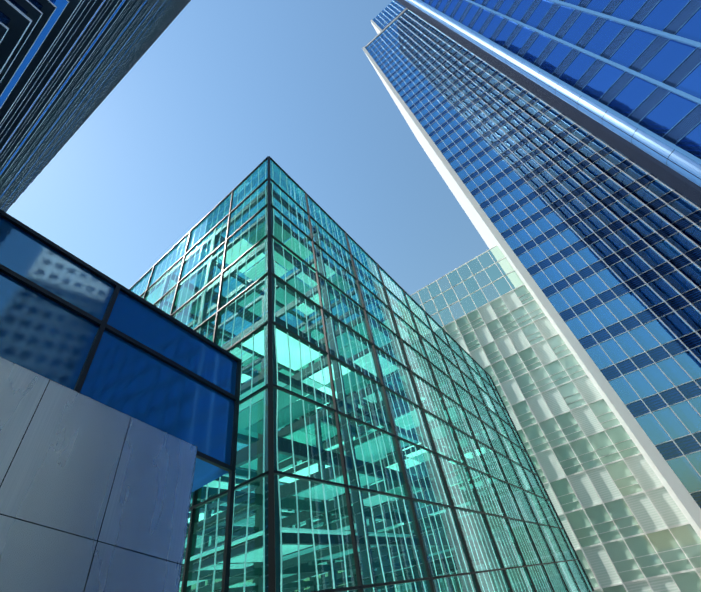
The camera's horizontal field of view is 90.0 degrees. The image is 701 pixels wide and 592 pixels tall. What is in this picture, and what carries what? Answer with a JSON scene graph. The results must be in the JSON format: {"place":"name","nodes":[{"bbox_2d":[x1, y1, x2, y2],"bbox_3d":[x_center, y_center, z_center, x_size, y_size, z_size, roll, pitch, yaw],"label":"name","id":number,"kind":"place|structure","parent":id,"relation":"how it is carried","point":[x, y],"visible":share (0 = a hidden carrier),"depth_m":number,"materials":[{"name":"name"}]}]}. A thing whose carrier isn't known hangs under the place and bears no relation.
{"place":"outdoors","nodes":[
{"label":"outdoors","id":0,"kind":"place"},
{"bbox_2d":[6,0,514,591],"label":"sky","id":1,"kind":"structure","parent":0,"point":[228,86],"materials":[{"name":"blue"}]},
{"bbox_2d":[129,156,593,591],"bbox_3d":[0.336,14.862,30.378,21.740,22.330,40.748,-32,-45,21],"label":"glass hall","id":2,"kind":"structure","parent":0,"point":[424,417],"depth_m":17.97,"materials":[{"name":"teal glass"}]},
{"label":"ground","id":3,"kind":"structure","parent":0,"visible":0},
{"bbox_2d":[339,245,700,591],"bbox_3d":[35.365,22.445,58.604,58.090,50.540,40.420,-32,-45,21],"label":"building","id":4,"kind":"structure","parent":3,"relation":"on","point":[626,524],"depth_m":39.83,"materials":[{"name":"white glass"}]},
{"bbox_2d":[362,0,700,538],"bbox_3d":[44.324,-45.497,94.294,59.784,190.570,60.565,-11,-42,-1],"label":"tower","id":5,"kind":"structure","parent":3,"relation":"on","point":[596,240],"depth_m":45.95,"materials":[{"name":"blue glass"}]},
{"bbox_3d":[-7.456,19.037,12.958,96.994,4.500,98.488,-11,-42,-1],"label":"plaza deck","id":6,"kind":"structure","parent":0,"visible":0},
{"bbox_2d":[0,0,190,211],"bbox_3d":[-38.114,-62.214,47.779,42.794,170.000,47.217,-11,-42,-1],"label":"tower","id":7,"kind":"structure","parent":6,"relation":"on","point":[66,66],"depth_m":9.06,"materials":[{"name":"black glass"}]},
{"bbox_2d":[0,209,241,591],"bbox_3d":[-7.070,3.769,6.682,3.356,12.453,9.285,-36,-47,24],"label":"building","id":8,"kind":"structure","parent":6,"relation":"on","point":[119,410],"depth_m":7.55,"materials":[{"name":"blue glass"}]},
{"bbox_2d":[396,0,700,206],"bbox_3d":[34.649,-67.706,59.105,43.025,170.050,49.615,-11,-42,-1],"label":"tower","id":9,"kind":"structure","parent":6,"relation":"on","point":[623,77],"depth_m":33.45,"materials":[{"name":"blue glass"}]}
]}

